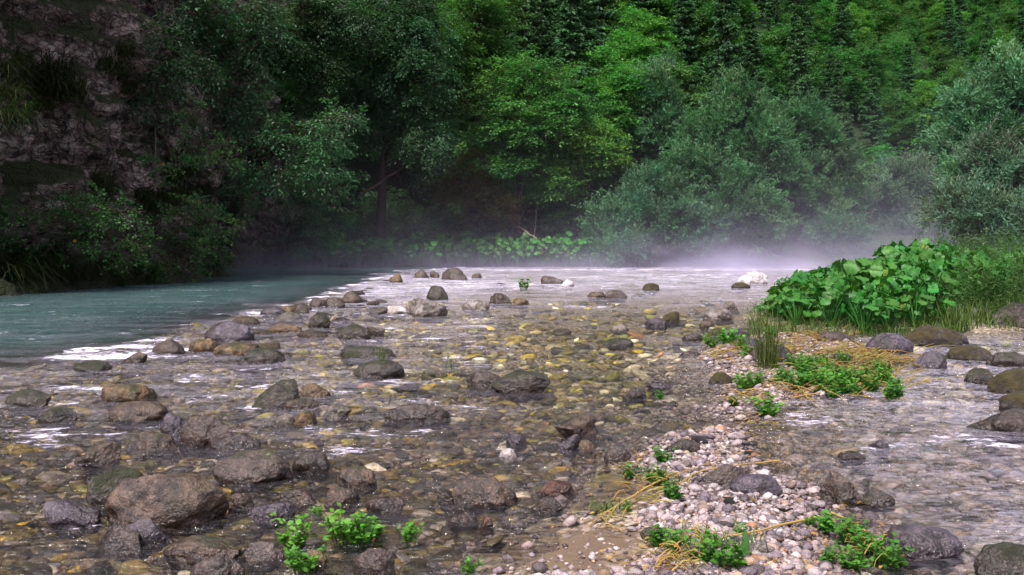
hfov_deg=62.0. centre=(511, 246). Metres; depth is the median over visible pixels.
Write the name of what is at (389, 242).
butterbur plant
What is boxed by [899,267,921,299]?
butterbur plant
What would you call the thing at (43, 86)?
grass tussock
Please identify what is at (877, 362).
cress plant
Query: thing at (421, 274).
boulder
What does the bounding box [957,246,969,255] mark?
butterbur plant
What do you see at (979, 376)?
stone
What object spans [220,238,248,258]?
grass tussock
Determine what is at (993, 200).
willow shrub
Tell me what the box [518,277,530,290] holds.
cress plant
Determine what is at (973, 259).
butterbur plant
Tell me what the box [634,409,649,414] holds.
cobble
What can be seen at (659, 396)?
cress plant
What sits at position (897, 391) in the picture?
cress plant
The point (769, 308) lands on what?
butterbur plant
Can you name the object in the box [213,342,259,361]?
boulder
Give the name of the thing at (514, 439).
stone
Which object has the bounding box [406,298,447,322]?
boulder
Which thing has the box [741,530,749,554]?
dock leaf
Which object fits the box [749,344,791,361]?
boulder
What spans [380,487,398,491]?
cobble
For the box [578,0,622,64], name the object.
spruce tree
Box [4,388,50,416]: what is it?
boulder
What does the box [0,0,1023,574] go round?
ground
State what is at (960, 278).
butterbur plant
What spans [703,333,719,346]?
cress plant
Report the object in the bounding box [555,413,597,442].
stone
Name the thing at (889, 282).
butterbur plant
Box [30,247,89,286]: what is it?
grass tussock
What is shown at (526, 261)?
butterbur plant
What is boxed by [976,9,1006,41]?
beech tree
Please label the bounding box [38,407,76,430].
stone
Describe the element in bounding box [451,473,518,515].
boulder
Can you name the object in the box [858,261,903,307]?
butterbur plant
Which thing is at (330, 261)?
butterbur plant
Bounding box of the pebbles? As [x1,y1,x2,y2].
[0,314,1023,574]
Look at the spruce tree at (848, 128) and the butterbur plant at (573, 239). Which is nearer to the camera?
the butterbur plant at (573, 239)
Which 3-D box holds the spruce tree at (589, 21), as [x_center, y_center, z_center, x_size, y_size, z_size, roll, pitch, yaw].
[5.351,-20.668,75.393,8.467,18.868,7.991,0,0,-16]
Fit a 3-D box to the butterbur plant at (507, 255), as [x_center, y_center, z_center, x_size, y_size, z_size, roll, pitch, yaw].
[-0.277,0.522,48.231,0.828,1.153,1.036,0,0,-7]
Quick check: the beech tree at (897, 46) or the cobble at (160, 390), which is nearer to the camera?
the cobble at (160, 390)
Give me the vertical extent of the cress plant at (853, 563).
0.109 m
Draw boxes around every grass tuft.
[373,344,390,362]
[441,345,457,374]
[737,300,790,368]
[932,296,975,333]
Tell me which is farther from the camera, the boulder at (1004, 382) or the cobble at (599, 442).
the boulder at (1004, 382)
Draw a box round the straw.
[589,322,953,574]
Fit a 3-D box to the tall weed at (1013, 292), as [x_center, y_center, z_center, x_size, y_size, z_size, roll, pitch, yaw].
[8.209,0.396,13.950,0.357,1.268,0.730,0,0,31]
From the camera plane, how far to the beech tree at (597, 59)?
66.86 m
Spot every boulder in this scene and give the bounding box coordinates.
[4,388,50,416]
[73,360,112,377]
[100,384,157,408]
[105,474,228,536]
[108,401,168,431]
[151,338,186,361]
[188,338,217,358]
[204,321,253,343]
[207,432,260,458]
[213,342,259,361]
[213,450,293,493]
[238,348,284,371]
[251,379,299,417]
[260,307,285,319]
[267,323,302,336]
[281,306,294,311]
[293,304,309,318]
[308,312,330,332]
[309,298,324,312]
[323,297,344,312]
[337,324,370,346]
[340,346,396,363]
[342,291,363,307]
[353,360,404,385]
[368,306,389,319]
[382,403,449,429]
[387,306,408,319]
[389,273,402,284]
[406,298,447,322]
[413,270,428,281]
[426,286,447,303]
[430,271,438,280]
[441,268,467,283]
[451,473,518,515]
[461,300,489,314]
[471,273,481,282]
[489,293,510,307]
[491,370,550,402]
[511,298,528,308]
[541,275,562,288]
[561,279,573,290]
[587,292,604,301]
[603,337,633,350]
[604,290,626,302]
[642,283,658,294]
[644,318,667,331]
[662,311,680,328]
[703,307,733,325]
[723,301,739,314]
[727,328,749,339]
[731,282,749,292]
[738,271,767,287]
[742,335,763,347]
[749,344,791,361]
[817,331,853,341]
[866,333,913,356]
[879,524,964,568]
[904,325,962,353]
[912,351,947,377]
[945,344,991,365]
[961,408,1023,445]
[986,352,1023,372]
[986,368,1023,400]
[991,302,1023,328]
[998,391,1023,412]
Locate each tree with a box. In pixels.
[152,0,309,97]
[190,60,297,157]
[209,0,385,124]
[229,91,371,213]
[268,57,316,131]
[286,0,470,247]
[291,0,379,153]
[293,0,386,225]
[356,0,424,89]
[359,0,404,39]
[360,62,461,184]
[417,0,531,231]
[418,0,481,87]
[418,59,572,234]
[429,0,482,124]
[450,43,609,238]
[495,0,559,67]
[505,0,553,152]
[522,0,562,95]
[527,0,573,50]
[531,0,616,227]
[547,0,611,92]
[549,41,656,189]
[564,0,612,47]
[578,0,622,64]
[578,54,662,191]
[586,28,671,91]
[588,0,689,45]
[590,117,653,218]
[592,47,698,186]
[600,4,685,66]
[600,58,661,111]
[609,0,674,55]
[618,0,691,37]
[646,37,715,118]
[646,60,814,266]
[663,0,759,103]
[666,0,707,113]
[694,0,722,11]
[694,0,746,13]
[697,0,757,158]
[705,59,724,158]
[722,0,741,32]
[725,23,791,116]
[735,0,760,30]
[737,11,781,164]
[745,0,766,22]
[746,0,779,17]
[746,44,789,107]
[749,78,796,227]
[756,6,826,100]
[760,0,788,47]
[762,87,882,248]
[769,2,824,49]
[779,11,812,149]
[779,20,818,154]
[783,0,818,47]
[783,0,822,28]
[803,14,823,95]
[805,0,836,20]
[811,45,877,114]
[813,0,864,68]
[816,1,868,53]
[817,53,848,138]
[826,0,857,68]
[827,59,854,159]
[831,0,872,28]
[840,106,864,230]
[844,38,900,120]
[850,2,880,47]
[852,61,891,161]
[857,35,898,92]
[858,144,913,218]
[859,0,895,30]
[863,87,928,150]
[867,0,918,43]
[871,0,900,21]
[876,32,922,81]
[880,30,921,60]
[880,36,920,90]
[887,61,932,105]
[892,0,922,15]
[895,0,927,35]
[897,44,920,133]
[897,79,956,151]
[898,15,927,54]
[905,120,963,169]
[910,0,940,32]
[910,112,935,197]
[914,36,1023,249]
[918,10,965,60]
[919,43,971,91]
[921,0,970,43]
[923,112,943,170]
[934,60,979,102]
[937,0,963,69]
[938,56,987,110]
[951,5,975,70]
[952,0,972,55]
[953,0,973,35]
[960,26,1012,76]
[964,0,1001,30]
[966,14,1001,44]
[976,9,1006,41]
[977,29,1023,64]
[977,38,993,79]
[981,15,997,56]
[985,0,1013,18]
[995,2,1023,47]
[1000,0,1021,13]
[1012,0,1023,15]
[1013,6,1023,73]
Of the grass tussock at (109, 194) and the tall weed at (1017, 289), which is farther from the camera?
the grass tussock at (109, 194)
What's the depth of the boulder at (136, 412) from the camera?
5.64 m
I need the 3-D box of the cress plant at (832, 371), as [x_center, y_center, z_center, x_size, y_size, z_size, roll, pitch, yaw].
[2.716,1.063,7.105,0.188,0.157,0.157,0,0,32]
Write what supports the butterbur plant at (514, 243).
on the water
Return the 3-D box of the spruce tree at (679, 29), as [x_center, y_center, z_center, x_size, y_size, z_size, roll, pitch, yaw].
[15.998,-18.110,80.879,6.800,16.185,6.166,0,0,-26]
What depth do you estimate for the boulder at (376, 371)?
7.50 m
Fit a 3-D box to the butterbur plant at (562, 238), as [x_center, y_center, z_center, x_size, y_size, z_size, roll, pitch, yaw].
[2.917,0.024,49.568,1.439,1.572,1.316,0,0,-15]
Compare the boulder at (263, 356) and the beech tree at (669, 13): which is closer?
the boulder at (263, 356)
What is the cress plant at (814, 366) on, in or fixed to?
on the ground at (742, 258)
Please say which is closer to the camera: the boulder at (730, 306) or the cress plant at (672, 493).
the cress plant at (672, 493)
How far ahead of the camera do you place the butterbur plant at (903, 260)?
15.36 m
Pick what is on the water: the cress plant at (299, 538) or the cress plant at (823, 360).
the cress plant at (299, 538)
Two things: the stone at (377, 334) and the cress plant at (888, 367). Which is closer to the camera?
the cress plant at (888, 367)
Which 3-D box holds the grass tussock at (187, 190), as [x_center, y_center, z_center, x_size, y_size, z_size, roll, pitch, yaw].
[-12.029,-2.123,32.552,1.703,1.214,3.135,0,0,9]
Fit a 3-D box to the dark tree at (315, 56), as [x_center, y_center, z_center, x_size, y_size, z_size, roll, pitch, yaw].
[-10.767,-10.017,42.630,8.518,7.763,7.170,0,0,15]
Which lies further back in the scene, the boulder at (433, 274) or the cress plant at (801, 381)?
the boulder at (433, 274)
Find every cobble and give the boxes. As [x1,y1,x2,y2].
[0,503,20,510]
[27,523,44,529]
[47,382,64,387]
[55,456,79,462]
[69,379,82,383]
[83,475,94,481]
[108,430,130,439]
[127,372,146,377]
[154,388,171,395]
[187,407,205,409]
[202,358,225,365]
[218,362,240,369]
[229,415,252,423]
[232,316,259,327]
[233,412,247,416]
[235,366,261,377]
[237,376,267,388]
[243,394,257,398]
[254,326,267,330]
[254,330,275,338]
[258,342,279,349]
[260,319,279,325]
[263,492,279,498]
[271,337,293,342]
[276,312,303,324]
[297,329,327,343]
[322,313,334,319]
[330,317,352,327]
[336,384,357,391]
[343,395,359,397]
[349,291,364,295]
[349,311,360,317]
[351,460,362,464]
[355,305,366,310]
[365,294,377,298]
[366,307,377,313]
[367,301,378,307]
[376,299,387,307]
[377,427,393,435]
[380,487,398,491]
[394,381,419,392]
[398,471,412,475]
[400,294,413,298]
[411,390,436,396]
[412,333,430,339]
[418,344,443,348]
[452,373,467,377]
[458,463,476,471]
[474,425,487,429]
[477,453,490,457]
[486,287,501,290]
[494,283,507,288]
[532,310,543,314]
[536,442,557,452]
[561,375,581,381]
[573,344,593,349]
[592,440,607,448]
[631,294,649,298]
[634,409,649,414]
[667,345,684,351]
[691,435,707,443]
[723,497,734,504]
[802,430,823,437]
[906,454,923,461]
[919,423,935,428]
[951,416,971,423]
[958,514,975,521]
[958,524,975,531]
[987,451,1013,457]
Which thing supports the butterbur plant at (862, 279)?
on the ground at (742, 258)
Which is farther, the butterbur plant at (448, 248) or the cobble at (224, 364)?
the butterbur plant at (448, 248)
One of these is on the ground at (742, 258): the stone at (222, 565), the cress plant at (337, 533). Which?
the stone at (222, 565)
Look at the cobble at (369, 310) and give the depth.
15.77 m
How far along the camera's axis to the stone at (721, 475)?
4.00 m
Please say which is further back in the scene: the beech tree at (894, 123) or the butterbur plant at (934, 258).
the beech tree at (894, 123)
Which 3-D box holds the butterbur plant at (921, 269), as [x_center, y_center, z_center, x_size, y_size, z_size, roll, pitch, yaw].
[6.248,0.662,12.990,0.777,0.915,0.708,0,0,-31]
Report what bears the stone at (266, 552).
on the ground at (742, 258)
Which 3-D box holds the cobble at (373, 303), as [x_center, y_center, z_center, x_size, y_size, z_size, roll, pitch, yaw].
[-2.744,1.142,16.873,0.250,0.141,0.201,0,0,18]
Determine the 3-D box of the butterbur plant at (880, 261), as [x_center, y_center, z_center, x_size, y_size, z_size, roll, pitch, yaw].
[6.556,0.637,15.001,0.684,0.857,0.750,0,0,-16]
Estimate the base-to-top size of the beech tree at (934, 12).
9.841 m
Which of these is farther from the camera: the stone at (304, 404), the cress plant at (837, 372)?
the cress plant at (837, 372)
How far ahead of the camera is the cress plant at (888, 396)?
6.37 m
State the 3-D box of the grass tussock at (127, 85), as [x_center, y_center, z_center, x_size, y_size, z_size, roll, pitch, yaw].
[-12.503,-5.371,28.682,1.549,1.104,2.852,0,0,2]
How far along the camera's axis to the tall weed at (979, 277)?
14.18 m
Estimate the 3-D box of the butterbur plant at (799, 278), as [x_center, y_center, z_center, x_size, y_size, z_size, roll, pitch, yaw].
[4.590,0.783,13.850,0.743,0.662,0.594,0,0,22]
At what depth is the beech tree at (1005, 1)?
192.42 m
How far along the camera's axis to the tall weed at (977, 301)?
13.64 m
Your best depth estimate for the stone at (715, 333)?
10.83 m
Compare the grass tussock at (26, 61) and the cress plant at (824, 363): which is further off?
the grass tussock at (26, 61)
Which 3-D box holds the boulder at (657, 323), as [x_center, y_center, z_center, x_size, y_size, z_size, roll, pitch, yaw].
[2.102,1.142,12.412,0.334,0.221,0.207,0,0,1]
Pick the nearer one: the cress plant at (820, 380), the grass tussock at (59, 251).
the cress plant at (820, 380)
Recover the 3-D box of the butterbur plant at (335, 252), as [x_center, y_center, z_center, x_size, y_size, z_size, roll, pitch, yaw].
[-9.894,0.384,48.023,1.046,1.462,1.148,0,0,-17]
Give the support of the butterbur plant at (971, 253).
on the ground at (742, 258)
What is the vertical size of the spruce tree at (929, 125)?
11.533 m
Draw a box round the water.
[0,265,1023,574]
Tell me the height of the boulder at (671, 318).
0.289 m
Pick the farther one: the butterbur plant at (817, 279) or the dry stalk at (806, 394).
the butterbur plant at (817, 279)
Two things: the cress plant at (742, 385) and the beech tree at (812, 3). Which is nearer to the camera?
the cress plant at (742, 385)
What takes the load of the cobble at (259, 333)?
on the ground at (742, 258)
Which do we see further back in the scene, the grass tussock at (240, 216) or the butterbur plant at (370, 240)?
the butterbur plant at (370, 240)
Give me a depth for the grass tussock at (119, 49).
28.49 m
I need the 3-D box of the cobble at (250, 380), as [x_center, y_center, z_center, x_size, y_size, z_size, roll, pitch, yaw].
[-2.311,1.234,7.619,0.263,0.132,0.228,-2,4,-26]
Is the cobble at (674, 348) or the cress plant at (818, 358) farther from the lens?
the cobble at (674, 348)
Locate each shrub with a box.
[0,181,164,274]
[120,15,230,148]
[129,189,245,283]
[197,160,271,227]
[269,155,342,266]
[287,163,443,246]
[318,217,460,242]
[402,202,513,242]
[422,146,529,240]
[462,181,600,239]
[571,158,743,265]
[580,221,657,269]
[799,209,880,259]
[847,146,948,234]
[906,112,1023,250]
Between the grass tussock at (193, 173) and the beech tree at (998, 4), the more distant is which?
the beech tree at (998, 4)
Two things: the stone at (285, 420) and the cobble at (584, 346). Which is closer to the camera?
the stone at (285, 420)
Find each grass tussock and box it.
[0,47,52,94]
[0,78,45,109]
[0,91,71,141]
[0,232,95,288]
[0,245,72,295]
[1,249,72,290]
[5,59,68,93]
[6,65,88,106]
[10,43,48,74]
[19,67,113,109]
[26,89,68,114]
[29,46,108,90]
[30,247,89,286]
[34,76,95,108]
[40,234,97,267]
[49,255,93,285]
[61,164,136,196]
[63,258,111,287]
[76,245,150,288]
[82,180,139,205]
[90,49,156,88]
[93,35,148,58]
[96,74,154,100]
[106,271,141,285]
[124,260,173,284]
[129,185,165,206]
[134,186,191,220]
[146,181,199,210]
[162,169,200,187]
[167,161,205,185]
[177,178,211,203]
[184,160,219,184]
[196,180,224,197]
[201,259,232,278]
[202,183,231,204]
[213,248,251,276]
[220,229,239,243]
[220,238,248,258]
[221,203,252,225]
[224,186,238,196]
[226,207,254,227]
[228,195,258,216]
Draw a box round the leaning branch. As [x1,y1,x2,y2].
[360,155,419,195]
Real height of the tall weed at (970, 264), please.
1.462 m
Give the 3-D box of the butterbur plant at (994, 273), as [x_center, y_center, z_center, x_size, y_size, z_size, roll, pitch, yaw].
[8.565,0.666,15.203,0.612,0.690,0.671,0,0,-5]
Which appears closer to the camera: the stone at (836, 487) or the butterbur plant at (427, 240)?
the stone at (836, 487)
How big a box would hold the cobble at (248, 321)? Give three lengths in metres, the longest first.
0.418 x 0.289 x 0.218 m
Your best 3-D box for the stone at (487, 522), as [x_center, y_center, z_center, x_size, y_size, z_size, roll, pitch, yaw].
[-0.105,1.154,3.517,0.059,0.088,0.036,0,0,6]
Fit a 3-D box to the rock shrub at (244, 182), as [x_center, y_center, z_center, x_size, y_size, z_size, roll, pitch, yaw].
[-12.386,-2.047,35.161,3.010,2.792,8.130,0,0,-36]
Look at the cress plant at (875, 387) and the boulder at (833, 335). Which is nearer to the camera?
the cress plant at (875, 387)
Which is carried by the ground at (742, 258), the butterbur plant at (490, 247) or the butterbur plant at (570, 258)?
the butterbur plant at (570, 258)
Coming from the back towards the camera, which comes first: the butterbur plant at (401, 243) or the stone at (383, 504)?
the butterbur plant at (401, 243)
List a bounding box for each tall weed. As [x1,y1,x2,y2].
[926,269,971,318]
[936,273,974,318]
[940,232,986,258]
[949,270,969,305]
[950,233,1004,298]
[950,234,1001,301]
[952,223,1007,304]
[954,261,982,308]
[963,257,993,303]
[964,226,1018,303]
[965,255,995,307]
[965,258,996,307]
[973,226,1003,256]
[980,224,1023,295]
[981,259,1017,313]
[983,227,999,256]
[984,246,1023,304]
[986,232,1023,297]
[987,227,1014,261]
[989,230,1022,286]
[995,241,1023,299]
[1001,237,1023,302]
[1006,269,1023,302]
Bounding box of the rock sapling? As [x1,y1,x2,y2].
[135,92,249,195]
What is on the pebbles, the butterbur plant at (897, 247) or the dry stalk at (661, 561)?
the dry stalk at (661, 561)
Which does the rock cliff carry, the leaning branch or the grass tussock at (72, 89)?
the grass tussock at (72, 89)
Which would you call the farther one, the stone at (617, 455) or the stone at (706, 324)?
the stone at (706, 324)
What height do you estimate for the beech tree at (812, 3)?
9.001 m
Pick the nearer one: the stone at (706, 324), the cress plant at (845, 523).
the cress plant at (845, 523)
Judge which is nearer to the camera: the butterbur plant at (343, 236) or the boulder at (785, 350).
the boulder at (785, 350)
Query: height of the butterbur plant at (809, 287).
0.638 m
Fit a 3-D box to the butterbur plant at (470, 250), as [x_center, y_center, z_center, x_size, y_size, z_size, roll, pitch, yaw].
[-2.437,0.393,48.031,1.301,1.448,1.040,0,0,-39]
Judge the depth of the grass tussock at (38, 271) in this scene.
21.48 m
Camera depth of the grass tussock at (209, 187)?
36.34 m
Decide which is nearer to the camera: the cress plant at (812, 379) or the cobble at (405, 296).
the cress plant at (812, 379)
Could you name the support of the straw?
on the ground at (742, 258)
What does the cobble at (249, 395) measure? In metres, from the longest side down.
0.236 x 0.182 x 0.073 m
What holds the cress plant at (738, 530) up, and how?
on the pebbles
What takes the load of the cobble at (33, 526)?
on the ground at (742, 258)
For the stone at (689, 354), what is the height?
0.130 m
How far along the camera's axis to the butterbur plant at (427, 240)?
49.10 m
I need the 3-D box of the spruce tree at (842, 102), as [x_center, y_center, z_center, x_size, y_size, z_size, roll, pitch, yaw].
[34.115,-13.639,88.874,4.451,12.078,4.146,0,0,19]
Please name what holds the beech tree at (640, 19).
on the ground at (742, 258)
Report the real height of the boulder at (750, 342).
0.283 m
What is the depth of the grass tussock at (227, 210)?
45.37 m
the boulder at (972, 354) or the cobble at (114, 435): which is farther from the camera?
the boulder at (972, 354)
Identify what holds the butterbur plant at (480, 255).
on the water
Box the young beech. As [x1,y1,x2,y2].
[518,115,639,238]
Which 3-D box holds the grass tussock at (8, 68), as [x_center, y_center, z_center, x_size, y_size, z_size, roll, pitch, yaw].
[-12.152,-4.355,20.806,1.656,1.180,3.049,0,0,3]
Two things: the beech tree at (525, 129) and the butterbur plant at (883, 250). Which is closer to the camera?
the butterbur plant at (883, 250)
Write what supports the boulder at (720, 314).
on the ground at (742, 258)
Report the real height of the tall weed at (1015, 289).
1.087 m
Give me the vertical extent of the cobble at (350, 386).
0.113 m
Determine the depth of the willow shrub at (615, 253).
47.01 m
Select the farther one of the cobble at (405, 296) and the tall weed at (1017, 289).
the cobble at (405, 296)
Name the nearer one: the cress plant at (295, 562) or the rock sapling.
the cress plant at (295, 562)
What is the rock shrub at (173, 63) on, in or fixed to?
on the rock cliff
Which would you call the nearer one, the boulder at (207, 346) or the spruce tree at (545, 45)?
the boulder at (207, 346)
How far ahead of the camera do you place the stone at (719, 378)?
7.09 m
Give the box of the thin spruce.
[145,77,172,166]
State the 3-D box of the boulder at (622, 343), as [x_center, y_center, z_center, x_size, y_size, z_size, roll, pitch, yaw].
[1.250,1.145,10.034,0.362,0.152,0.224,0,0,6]
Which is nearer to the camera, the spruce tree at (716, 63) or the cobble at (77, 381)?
the cobble at (77, 381)
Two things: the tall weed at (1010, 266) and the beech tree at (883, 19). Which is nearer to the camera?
the tall weed at (1010, 266)
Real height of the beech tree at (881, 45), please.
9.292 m
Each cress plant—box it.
[269,512,312,549]
[283,544,327,574]
[308,505,322,517]
[319,502,366,546]
[333,510,381,549]
[367,514,385,538]
[397,519,424,545]
[460,555,483,574]
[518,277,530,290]
[618,499,632,511]
[621,462,640,479]
[640,462,667,485]
[646,523,670,546]
[653,390,664,400]
[653,445,677,462]
[658,526,689,553]
[660,479,684,499]
[675,529,721,561]
[698,526,720,543]
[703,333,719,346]
[703,532,751,568]
[714,328,737,343]
[728,395,738,406]
[731,518,747,532]
[732,335,750,351]
[732,372,752,390]
[740,345,752,356]
[741,370,763,387]
[745,390,784,418]
[763,326,777,337]
[773,366,790,383]
[780,369,808,389]
[784,354,799,366]
[787,352,813,366]
[790,355,802,368]
[794,354,811,370]
[796,360,817,374]
[796,370,813,387]
[803,516,816,526]
[808,363,825,372]
[811,353,827,361]
[811,371,827,385]
[811,384,823,392]
[813,365,834,375]
[813,509,838,533]
[818,356,828,363]
[819,375,835,390]
[819,545,836,563]
[820,360,834,368]
[822,367,844,380]
[822,371,839,384]
[823,385,840,398]
[827,365,846,375]
[827,375,853,395]
[830,513,868,545]
[832,375,859,393]
[833,365,854,380]
[833,540,869,571]
[835,350,851,363]
[838,367,864,386]
[839,373,857,382]
[848,524,881,558]
[850,383,864,397]
[857,363,871,374]
[861,376,871,390]
[864,373,880,385]
[865,379,881,393]
[866,531,915,573]
[867,358,886,367]
[870,369,887,382]
[872,361,884,370]
[873,363,895,375]
[875,367,894,381]
[883,379,905,400]
[883,387,896,401]
[888,374,901,386]
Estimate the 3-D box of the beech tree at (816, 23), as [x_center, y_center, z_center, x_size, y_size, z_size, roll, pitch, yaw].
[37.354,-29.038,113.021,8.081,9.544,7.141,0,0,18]
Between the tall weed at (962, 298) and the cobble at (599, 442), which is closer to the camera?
the cobble at (599, 442)
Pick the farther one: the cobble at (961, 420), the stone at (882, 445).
the cobble at (961, 420)
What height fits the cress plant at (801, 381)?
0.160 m
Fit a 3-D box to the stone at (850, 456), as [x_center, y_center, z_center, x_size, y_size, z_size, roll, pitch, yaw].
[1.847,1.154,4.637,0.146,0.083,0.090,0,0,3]
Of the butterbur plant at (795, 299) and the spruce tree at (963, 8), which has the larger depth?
the spruce tree at (963, 8)
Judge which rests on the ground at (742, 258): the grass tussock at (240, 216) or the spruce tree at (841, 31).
the spruce tree at (841, 31)
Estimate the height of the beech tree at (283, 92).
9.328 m
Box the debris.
[589,394,902,574]
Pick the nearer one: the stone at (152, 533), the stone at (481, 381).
the stone at (152, 533)
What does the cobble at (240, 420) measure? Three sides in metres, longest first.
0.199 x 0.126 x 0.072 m
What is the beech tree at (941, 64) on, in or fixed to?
on the ground at (742, 258)
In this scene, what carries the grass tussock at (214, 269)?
on the rock cliff
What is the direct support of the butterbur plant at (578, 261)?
on the water
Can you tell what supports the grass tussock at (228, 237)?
on the rock cliff
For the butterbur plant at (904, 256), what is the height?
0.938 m
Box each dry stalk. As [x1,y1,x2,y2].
[585,471,676,528]
[652,460,779,502]
[655,523,714,569]
[695,515,819,544]
[791,391,831,397]
[830,511,888,555]
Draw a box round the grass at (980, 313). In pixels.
[579,284,1023,573]
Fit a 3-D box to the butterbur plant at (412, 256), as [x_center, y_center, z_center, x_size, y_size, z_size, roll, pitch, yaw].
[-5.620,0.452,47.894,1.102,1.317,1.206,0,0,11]
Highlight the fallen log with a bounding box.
[515,224,536,238]
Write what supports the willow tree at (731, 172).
on the ground at (742, 258)
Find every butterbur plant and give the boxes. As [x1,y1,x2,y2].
[313,238,335,266]
[324,238,340,265]
[327,241,345,265]
[332,242,345,265]
[334,231,350,253]
[353,244,365,263]
[358,244,370,265]
[366,238,376,249]
[366,242,381,265]
[372,238,383,258]
[375,241,390,265]
[381,236,397,240]
[381,243,399,265]
[382,239,402,265]
[392,239,411,265]
[397,245,410,265]
[401,234,417,244]
[402,244,421,265]
[405,243,421,265]
[410,229,428,245]
[414,241,429,265]
[414,243,430,265]
[418,232,437,258]
[424,239,442,266]
[426,239,443,256]
[435,234,455,260]
[438,246,446,265]
[440,239,459,265]
[441,240,458,266]
[442,232,453,238]
[451,245,465,265]
[452,238,472,266]
[458,237,476,265]
[459,230,477,243]
[460,241,477,266]
[466,246,477,265]
[471,240,492,266]
[474,238,492,264]
[482,232,495,252]
[485,244,497,265]
[488,235,505,247]
[489,238,510,265]
[489,242,505,265]
[493,229,516,245]
[501,247,514,265]
[509,239,528,266]
[509,241,519,265]
[516,231,531,259]
[516,242,533,265]
[522,238,544,266]
[522,245,538,265]
[532,237,555,265]
[532,242,550,265]
[537,236,559,261]
[546,243,562,265]
[549,243,561,264]
[554,234,566,257]
[555,229,574,244]
[556,239,577,265]
[557,243,570,264]
[564,247,581,265]
[567,236,577,257]
[570,239,594,266]
[571,245,583,265]
[582,240,598,266]
[753,298,785,316]
[757,294,773,311]
[766,282,806,319]
[771,288,813,324]
[774,275,815,311]
[783,277,820,308]
[786,280,826,321]
[788,269,813,283]
[793,280,825,313]
[803,267,833,279]
[808,288,856,326]
[812,266,834,274]
[812,275,836,292]
[817,276,842,301]
[818,279,846,318]
[822,276,876,324]
[832,258,866,279]
[837,257,883,293]
[838,276,875,313]
[840,286,893,333]
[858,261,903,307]
[862,276,900,324]
[863,268,894,283]
[863,282,890,318]
[865,296,907,331]
[867,259,887,267]
[872,244,906,256]
[873,256,897,265]
[874,240,906,252]
[880,251,898,260]
[884,260,913,282]
[884,276,927,321]
[887,253,912,261]
[887,257,918,265]
[890,275,915,315]
[890,288,940,327]
[891,258,916,283]
[895,261,949,309]
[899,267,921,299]
[906,238,929,251]
[908,249,951,263]
[912,274,956,307]
[913,282,955,321]
[918,247,942,263]
[934,258,966,300]
[938,269,961,304]
[939,245,966,255]
[940,252,960,257]
[943,262,976,302]
[944,256,974,299]
[953,254,997,298]
[956,251,993,289]
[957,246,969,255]
[971,246,995,257]
[978,265,1011,300]
[989,263,1023,297]
[999,259,1023,293]
[1004,252,1023,284]
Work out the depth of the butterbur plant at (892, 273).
13.40 m
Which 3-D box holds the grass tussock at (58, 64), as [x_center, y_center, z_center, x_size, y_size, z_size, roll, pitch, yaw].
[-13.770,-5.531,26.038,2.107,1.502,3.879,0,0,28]
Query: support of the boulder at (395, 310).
on the ground at (742, 258)
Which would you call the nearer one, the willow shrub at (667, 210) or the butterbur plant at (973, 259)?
the butterbur plant at (973, 259)
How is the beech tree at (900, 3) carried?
on the ground at (742, 258)
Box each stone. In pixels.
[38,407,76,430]
[43,499,101,538]
[74,441,120,474]
[86,467,143,515]
[95,519,142,560]
[123,352,147,368]
[125,431,177,458]
[127,518,174,558]
[160,413,184,442]
[163,535,243,571]
[179,415,228,457]
[190,556,245,574]
[227,493,253,518]
[243,541,284,571]
[249,501,294,529]
[275,413,295,433]
[278,488,315,511]
[285,398,320,415]
[285,531,305,551]
[292,451,329,482]
[293,410,317,433]
[300,383,330,405]
[302,550,327,574]
[323,405,351,424]
[323,487,359,512]
[336,466,377,496]
[353,548,394,574]
[365,496,404,521]
[367,326,384,344]
[437,492,454,514]
[445,510,478,531]
[467,371,499,396]
[476,307,487,315]
[480,515,493,535]
[499,448,516,464]
[506,432,527,452]
[531,496,563,519]
[539,480,575,500]
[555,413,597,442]
[557,434,579,457]
[577,440,594,456]
[604,448,631,464]
[611,324,628,334]
[622,387,646,403]
[640,526,665,540]
[647,382,670,391]
[664,438,700,452]
[679,351,700,358]
[682,333,702,346]
[699,464,749,485]
[700,320,714,332]
[708,372,732,385]
[709,328,725,342]
[729,473,782,496]
[817,470,863,509]
[833,353,852,358]
[837,450,865,466]
[860,488,894,512]
[869,439,889,458]
[960,333,968,344]
[964,367,993,391]
[973,541,1023,574]
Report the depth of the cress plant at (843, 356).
7.90 m
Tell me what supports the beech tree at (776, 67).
on the ground at (742, 258)
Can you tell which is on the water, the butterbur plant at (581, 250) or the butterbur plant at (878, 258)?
the butterbur plant at (581, 250)
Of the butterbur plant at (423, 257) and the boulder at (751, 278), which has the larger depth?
the butterbur plant at (423, 257)
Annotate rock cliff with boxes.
[0,0,304,330]
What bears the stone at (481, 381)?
on the ground at (742, 258)
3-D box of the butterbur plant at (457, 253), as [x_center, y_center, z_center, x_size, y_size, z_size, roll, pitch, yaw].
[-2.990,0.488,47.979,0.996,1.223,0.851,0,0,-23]
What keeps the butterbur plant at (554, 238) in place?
on the ground at (742, 258)
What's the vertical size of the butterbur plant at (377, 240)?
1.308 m
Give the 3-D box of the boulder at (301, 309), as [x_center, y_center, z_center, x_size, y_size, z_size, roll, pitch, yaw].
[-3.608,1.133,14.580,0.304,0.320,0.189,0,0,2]
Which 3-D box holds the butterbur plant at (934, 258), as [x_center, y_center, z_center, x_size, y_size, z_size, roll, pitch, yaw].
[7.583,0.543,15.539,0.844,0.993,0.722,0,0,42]
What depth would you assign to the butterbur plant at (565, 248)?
48.45 m
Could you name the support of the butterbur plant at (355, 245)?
on the water
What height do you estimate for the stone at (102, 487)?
0.249 m
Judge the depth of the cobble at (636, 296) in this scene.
20.27 m
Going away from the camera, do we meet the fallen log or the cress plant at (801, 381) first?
the cress plant at (801, 381)

